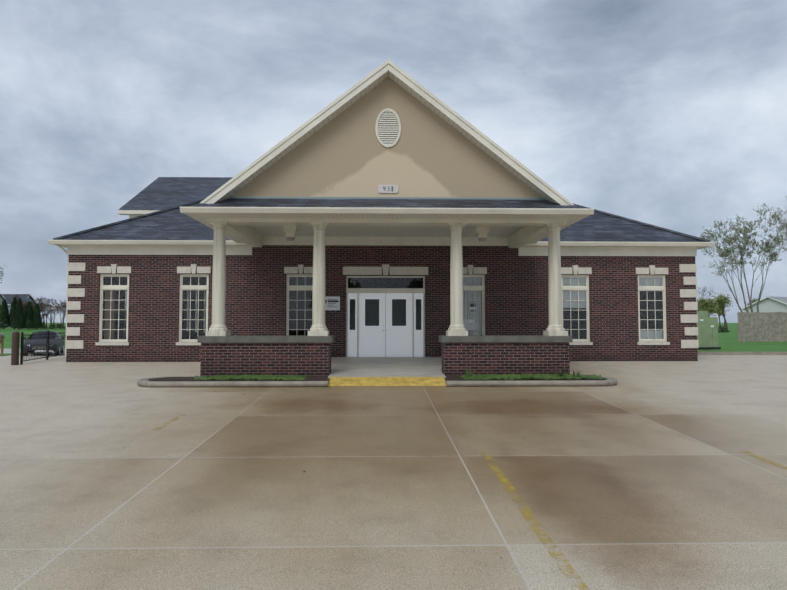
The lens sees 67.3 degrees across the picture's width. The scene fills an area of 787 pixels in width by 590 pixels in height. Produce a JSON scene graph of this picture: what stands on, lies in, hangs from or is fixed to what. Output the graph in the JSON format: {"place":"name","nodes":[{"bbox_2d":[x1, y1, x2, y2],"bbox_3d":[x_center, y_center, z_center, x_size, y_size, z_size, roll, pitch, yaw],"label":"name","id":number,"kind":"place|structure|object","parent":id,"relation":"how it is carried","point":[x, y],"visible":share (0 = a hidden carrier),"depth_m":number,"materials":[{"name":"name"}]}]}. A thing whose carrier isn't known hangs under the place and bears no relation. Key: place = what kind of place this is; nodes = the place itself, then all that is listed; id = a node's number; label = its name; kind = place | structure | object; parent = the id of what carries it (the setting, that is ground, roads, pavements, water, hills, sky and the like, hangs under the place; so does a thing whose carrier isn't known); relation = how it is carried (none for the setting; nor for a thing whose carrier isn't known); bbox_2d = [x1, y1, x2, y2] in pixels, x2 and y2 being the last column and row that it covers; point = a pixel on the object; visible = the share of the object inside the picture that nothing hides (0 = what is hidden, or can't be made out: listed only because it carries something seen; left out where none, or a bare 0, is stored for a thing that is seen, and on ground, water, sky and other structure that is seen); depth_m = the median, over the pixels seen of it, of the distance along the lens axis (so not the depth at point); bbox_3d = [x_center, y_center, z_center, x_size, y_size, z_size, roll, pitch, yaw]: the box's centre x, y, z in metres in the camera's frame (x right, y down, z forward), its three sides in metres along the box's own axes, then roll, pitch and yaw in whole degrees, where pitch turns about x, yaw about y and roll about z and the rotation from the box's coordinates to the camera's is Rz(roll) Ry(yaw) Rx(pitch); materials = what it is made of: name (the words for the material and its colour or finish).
{"place":"outdoors","nodes":[
{"label":"outdoors","id":0,"kind":"place"},
{"bbox_2d":[0,348,64,352],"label":"street","id":1,"kind":"structure","parent":0,"point":[6,350],"depth_m":40.04,"materials":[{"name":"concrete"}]},
{"bbox_2d":[248,225,524,236],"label":"portico ceiling","id":2,"kind":"structure","parent":0,"point":[378,231],"depth_m":17.78,"materials":[{"name":"beige paint"}]},
{"bbox_2d":[284,225,296,240],"bbox_3d":[-2.921,-1.747,16.765,0.340,0.420,0.340,0,-3,-1],"label":"porch light","id":3,"kind":"object","parent":2,"relation":"hanging from","point":[290,231],"visible":1,"depth_m":16.64,"materials":[{"name":"grey metal"}]},
{"bbox_2d":[188,213,584,243],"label":"portico soffit","id":4,"kind":"structure","parent":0,"point":[202,217],"depth_m":13.82,"materials":[{"name":"beige paint"}]},
{"bbox_2d":[233,77,541,197],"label":"gable wall","id":5,"kind":"structure","parent":0,"point":[346,153],"depth_m":14.20,"materials":[{"name":"beige paint"}]},
{"bbox_2d":[200,59,573,204],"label":"gable rake trim","id":6,"kind":"structure","parent":5,"relation":"attached to","point":[418,92],"depth_m":13.88,"materials":[{"name":"beige paint"}]},
{"bbox_2d":[230,196,544,199],"bbox_3d":[-0.128,-2.312,14.147,8.095,0.055,0.012,0,-3,-1],"label":"gable flashing","id":7,"kind":"object","parent":5,"relation":"attached to","point":[389,198],"visible":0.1,"depth_m":14.14,"materials":[{"name":"grey metal"}]},
{"bbox_2d":[378,185,397,192],"bbox_3d":[-0.128,-2.541,14.147,0.480,0.200,0.034,0,-3,-1],"label":"house number plaque","id":8,"kind":"object","parent":5,"relation":"attached to","point":[387,188],"visible":1,"depth_m":14.14,"materials":[{"name":"plastic"}]},
{"bbox_2d":[375,108,400,147],"bbox_3d":[-0.128,-4.019,14.218,0.620,0.950,0.030,0,-3,-1],"label":"gable vent","id":9,"kind":"object","parent":5,"relation":"attached to","point":[388,127],"visible":0.96,"depth_m":14.22,"materials":[{"name":"white plastic"}]},
{"bbox_2d":[0,353,786,589],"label":"parking lot","id":10,"kind":"structure","parent":0,"point":[645,475],"depth_m":6.00,"materials":[{"name":"concrete"}]},
{"bbox_2d":[11,331,19,364],"bbox_3d":[-11.267,1.591,17.613,0.200,1.020,0.195,0,-3,-1],"label":"bollard post","id":11,"kind":"object","parent":10,"relation":"on","point":[15,348],"visible":0.96,"depth_m":17.54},
{"bbox_2d":[20,330,65,364],"bbox_3d":[-12.027,2.376,27.122,0.505,1.730,18.957,0,-3,-4],"label":"iron fence","id":12,"kind":"object","parent":10,"relation":"on","point":[22,347],"visible":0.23,"depth_m":19.25,"materials":[{"name":"black metal"}]},
{"bbox_2d":[24,330,63,355],"bbox_3d":[-21.338,2.894,36.144,2.200,1.500,4.876,1,-3,-25],"label":"parked car","id":13,"kind":"object","parent":10,"relation":"on","point":[52,342],"visible":0.52,"depth_m":34.70,"materials":[{"name":"grey paint"}]},
{"bbox_2d":[137,376,329,386],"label":"planting island kerb","id":14,"kind":"structure","parent":10,"relation":"on","point":[315,381],"depth_m":12.86,"materials":[{"name":"concrete"}]},
{"bbox_2d":[195,374,307,380],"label":"groundcover plants","id":15,"kind":"object","parent":14,"relation":"on","point":[260,377],"visible":1,"depth_m":13.29,"materials":[{"name":"green plant"}]},
{"bbox_2d":[197,335,333,376],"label":"brick porch wall","id":16,"kind":"structure","parent":10,"relation":"on","point":[299,355],"depth_m":13.80,"materials":[{"name":"brick"}]},
{"bbox_2d":[205,222,230,335],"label":"column","id":17,"kind":"structure","parent":16,"relation":"on","point":[218,327],"depth_m":14.04,"materials":[{"name":"paint"}]},
{"bbox_2d":[308,222,328,335],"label":"column","id":18,"kind":"structure","parent":16,"relation":"on","point":[318,327],"depth_m":14.10,"materials":[{"name":"paint"}]},
{"bbox_2d":[206,218,567,247],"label":"portico beams","id":19,"kind":"structure","parent":18,"relation":"on","point":[240,229],"depth_m":16.41,"materials":[{"name":"beige paint"}]},
{"bbox_2d":[66,245,697,361],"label":"building walls","id":20,"kind":"structure","parent":10,"relation":"on","point":[516,294],"depth_m":18.82,"materials":[{"name":"brick"}]},
{"bbox_2d":[118,210,159,217],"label":"eave trim","id":21,"kind":"structure","parent":20,"relation":"attached to","point":[133,213],"depth_m":25.06,"materials":[{"name":"white paint"}]},
{"bbox_2d":[325,296,339,309],"bbox_3d":[-1.964,0.267,18.739,0.530,0.440,0.014,0,-3,-1],"label":"wall sign","id":22,"kind":"object","parent":20,"relation":"attached to","point":[332,302],"visible":0.9,"depth_m":18.73,"materials":[{"name":"white plastic"}]},
{"bbox_2d":[53,177,709,241],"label":"roof","id":23,"kind":"structure","parent":20,"relation":"attached to","point":[168,197],"depth_m":19.86,"materials":[{"name":"grey"}]},
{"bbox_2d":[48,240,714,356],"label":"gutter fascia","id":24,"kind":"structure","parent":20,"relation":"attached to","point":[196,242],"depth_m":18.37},
{"bbox_2d":[67,245,696,256],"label":"frieze trim","id":25,"kind":"structure","parent":20,"relation":"attached to","point":[247,250],"depth_m":18.72,"materials":[{"name":"beige paint"}]},
{"bbox_2d":[55,244,707,248],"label":"eave soffit","id":26,"kind":"structure","parent":25,"relation":"on","point":[65,245],"depth_m":18.87,"materials":[{"name":"beige paint"}]},
{"bbox_2d":[65,263,698,348],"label":"corner quoins","id":27,"kind":"object","parent":20,"relation":"attached to","point":[79,318],"visible":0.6,"depth_m":18.59,"materials":[{"name":"beige stone"}]},
{"bbox_2d":[95,264,669,344],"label":"windows","id":28,"kind":"structure","parent":20,"relation":"attached to","point":[114,306],"depth_m":19.02,"materials":[{"name":"beige glass"}]},
{"bbox_2d":[463,303,478,334],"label":"window notices","id":29,"kind":"object","parent":28,"relation":"attached to","point":[472,307],"depth_m":18.93,"materials":[{"name":"white paper"}]},
{"bbox_2d":[343,264,427,356],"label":"entrance door","id":30,"kind":"structure","parent":20,"relation":"attached to","point":[385,316],"depth_m":18.84,"materials":[{"name":"white paint"}]},
{"bbox_2d":[191,198,580,207],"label":"portico roof","id":31,"kind":"structure","parent":20,"relation":"attached to","point":[378,203],"depth_m":13.83,"materials":[{"name":"grey"}]},
{"bbox_2d":[180,207,593,243],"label":"portico gutters","id":32,"kind":"object","parent":31,"relation":"attached to","point":[586,212],"visible":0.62,"depth_m":13.40,"materials":[{"name":"beige metal"}]},
{"bbox_2d":[475,226,488,240],"bbox_3d":[2.537,-1.741,16.893,0.340,0.420,0.340,0,-3,-1],"label":"porch light","id":33,"kind":"object","parent":31,"relation":"hanging from","point":[481,232],"visible":0.98,"depth_m":16.77,"materials":[{"name":"grey metal"}]},
{"bbox_2d":[328,357,445,377],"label":"porch slab","id":34,"kind":"structure","parent":10,"relation":"on","point":[386,366],"depth_m":15.53,"materials":[{"name":"concrete"}]},
{"bbox_2d":[328,377,445,385],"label":"yellow kerb ramp","id":35,"kind":"structure","parent":10,"relation":"on","point":[386,381],"depth_m":13.24,"materials":[{"name":"paint"}]},
{"bbox_2d":[157,415,786,588],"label":"parking line markings","id":36,"kind":"object","parent":10,"relation":"on","point":[526,513],"visible":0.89,"depth_m":5.36,"materials":[{"name":"yellow paint"}]},
{"bbox_2d":[439,335,572,375],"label":"brick wall","id":37,"kind":"structure","parent":10,"relation":"on","point":[510,354],"depth_m":13.94,"materials":[{"name":"brick"}]},
{"bbox_2d":[446,223,467,335],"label":"column","id":38,"kind":"structure","parent":37,"relation":"on","point":[456,327],"depth_m":14.18,"materials":[{"name":"paint"}]},
{"bbox_2d":[543,223,567,335],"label":"column","id":39,"kind":"structure","parent":37,"relation":"on","point":[555,327],"depth_m":14.23,"materials":[{"name":"paint"}]},
{"bbox_2d":[444,376,617,386],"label":"planting island kerb","id":40,"kind":"structure","parent":10,"relation":"on","point":[454,381],"depth_m":13.00,"materials":[{"name":"concrete"}]},
{"bbox_2d":[460,369,606,379],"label":"groundcover plants","id":41,"kind":"object","parent":40,"relation":"on","point":[469,376],"visible":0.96,"depth_m":13.47,"materials":[{"name":"green plant"}]},
{"bbox_2d":[698,352,786,354],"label":"curb","id":42,"kind":"structure","parent":10,"relation":"on","point":[742,353],"depth_m":22.47,"materials":[{"name":"concrete"}]},
{"bbox_2d":[0,323,786,355],"bbox_3d":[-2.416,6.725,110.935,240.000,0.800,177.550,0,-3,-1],"label":"lawn","id":43,"kind":"structure","parent":0,"point":[728,342],"depth_m":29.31,"materials":[{"name":"green plant"}]},
{"bbox_2d":[0,333,4,353],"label":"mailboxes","id":44,"kind":"object","parent":43,"relation":"on","point":[2,336],"visible":0.88,"depth_m":36.22,"materials":[{"name":"brown wood"}]},
{"bbox_2d":[0,299,9,328],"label":"arborvitae","id":45,"kind":"object","parent":43,"relation":"on","point":[4,314],"visible":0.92,"depth_m":99.03,"materials":[{"name":"green plant"}]},
{"bbox_2d":[0,293,9,323],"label":"grey house","id":46,"kind":"structure","parent":43,"relation":"on","point":[1,297],"depth_m":129.49,"materials":[{"name":"grey"}]},
{"bbox_2d":[7,297,19,328],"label":"arborvitae","id":47,"kind":"object","parent":43,"relation":"on","point":[13,307],"visible":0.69,"depth_m":99.92,"materials":[{"name":"green plant"}]},
{"bbox_2d":[2,294,34,326],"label":"blue house","id":48,"kind":"structure","parent":43,"relation":"on","point":[7,297],"depth_m":147.09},
{"bbox_2d":[12,298,25,328],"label":"arborvitae","id":49,"kind":"object","parent":43,"relation":"on","point":[19,308],"visible":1,"depth_m":99.51,"materials":[{"name":"green plant"}]},
{"bbox_2d":[23,301,34,328],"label":"arborvitae","id":50,"kind":"object","parent":43,"relation":"on","point":[29,315],"visible":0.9,"depth_m":100.49,"materials":[{"name":"green plant"}]},
{"bbox_2d":[23,296,43,328],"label":"bare tree","id":51,"kind":"object","parent":43,"relation":"on","point":[36,301],"visible":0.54,"depth_m":104.33,"materials":[{"name":"brown plant"}]},
{"bbox_2d":[32,304,42,328],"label":"arborvitae","id":52,"kind":"object","parent":43,"relation":"on","point":[37,317],"visible":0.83,"depth_m":101.08,"materials":[{"name":"green plant"}]},
{"bbox_2d":[38,304,48,328],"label":"bare tree","id":53,"kind":"object","parent":43,"relation":"on","point":[42,308],"visible":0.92,"depth_m":103.01,"materials":[{"name":"brown plant"}]},
{"bbox_2d":[41,309,52,328],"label":"bare tree","id":54,"kind":"object","parent":43,"relation":"on","point":[47,315],"visible":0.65,"depth_m":105.18,"materials":[{"name":"brown plant"}]},
{"bbox_2d":[40,298,56,326],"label":"bare tree","id":55,"kind":"object","parent":43,"relation":"on","point":[46,305],"visible":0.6,"depth_m":107.83,"materials":[{"name":"brown plant"}]},
{"bbox_2d":[44,303,59,328],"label":"bare tree","id":56,"kind":"object","parent":43,"relation":"on","point":[53,310],"visible":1,"depth_m":102.97,"materials":[{"name":"brown plant"}]},
{"bbox_2d":[50,300,62,328],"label":"bare tree","id":57,"kind":"object","parent":43,"relation":"on","point":[55,310],"visible":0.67,"depth_m":109.39,"materials":[{"name":"brown plant"}]},
{"bbox_2d":[48,322,65,328],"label":"shrub","id":58,"kind":"object","parent":43,"relation":"on","point":[57,326],"visible":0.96,"depth_m":102.28,"materials":[{"name":"green plant"}]},
{"bbox_2d":[55,302,65,324],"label":"bare tree","id":59,"kind":"object","parent":43,"relation":"on","point":[64,303],"visible":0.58,"depth_m":106.29,"materials":[{"name":"brown plant"}]},
{"bbox_2d":[57,305,65,325],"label":"bare tree","id":60,"kind":"object","parent":43,"relation":"on","point":[61,312],"visible":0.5,"depth_m":107.12,"materials":[{"name":"brown plant"}]},
{"bbox_2d":[697,311,710,349],"bbox_3d":[12.964,1.506,25.098,0.680,1.640,0.620,0,-3,-1],"label":"utility cabinet","id":61,"kind":"object","parent":43,"relation":"on","point":[703,332],"visible":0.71,"depth_m":24.85,"materials":[{"name":"green metal"}]},
{"bbox_2d":[696,286,712,299],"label":"bare tree","id":62,"kind":"object","parent":43,"relation":"on","point":[704,289],"visible":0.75,"depth_m":106.72,"materials":[{"name":"grey plant"}]},
{"bbox_2d":[697,297,721,316],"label":"tree","id":63,"kind":"object","parent":43,"relation":"on","point":[709,304],"visible":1,"depth_m":86.62,"materials":[{"name":"green plant"}]},
{"bbox_2d":[708,317,720,348],"bbox_3d":[13.529,1.646,25.305,0.620,1.380,0.570,0,-3,-1],"label":"utility cabinet","id":64,"kind":"object","parent":43,"relation":"on","point":[713,332],"visible":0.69,"depth_m":25.08,"materials":[{"name":"green metal"}]},
{"bbox_2d":[716,307,725,325],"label":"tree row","id":65,"kind":"object","parent":43,"relation":"on","point":[719,313],"visible":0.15,"depth_m":106.89,"materials":[{"name":"green plant"}]},
{"bbox_2d":[712,292,732,329],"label":"tree","id":66,"kind":"object","parent":43,"relation":"on","point":[721,300],"visible":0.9,"depth_m":93.07,"materials":[{"name":"green plant"}]},
{"bbox_2d":[718,325,730,332],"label":"shrub","id":67,"kind":"object","parent":43,"relation":"on","point":[723,329],"visible":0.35,"depth_m":66.22,"materials":[{"name":"green plant"}]},
{"bbox_2d":[699,203,786,326],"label":"budding tree","id":68,"kind":"object","parent":43,"relation":"on","point":[744,233],"visible":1,"depth_m":40.75,"materials":[{"name":"green plant"}]},
{"bbox_2d":[737,312,786,341],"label":"wall","id":69,"kind":"structure","parent":43,"relation":"on","point":[765,325],"depth_m":35.00,"materials":[{"name":"grey concrete"}]},
{"bbox_2d":[742,296,786,329],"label":"white house","id":70,"kind":"structure","parent":43,"relation":"on","point":[769,304],"depth_m":85.25,"materials":[{"name":"white"}]},
{"bbox_2d":[767,195,786,239],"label":"tree","id":71,"kind":"object","parent":43,"relation":"on","point":[779,228],"visible":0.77,"depth_m":39.71,"materials":[{"name":"green plant"}]},
{"bbox_2d":[0,0,786,322],"label":"sky","id":72,"kind":"structure","parent":0,"point":[668,114],"materials":[{"name":"grey"}]}
]}

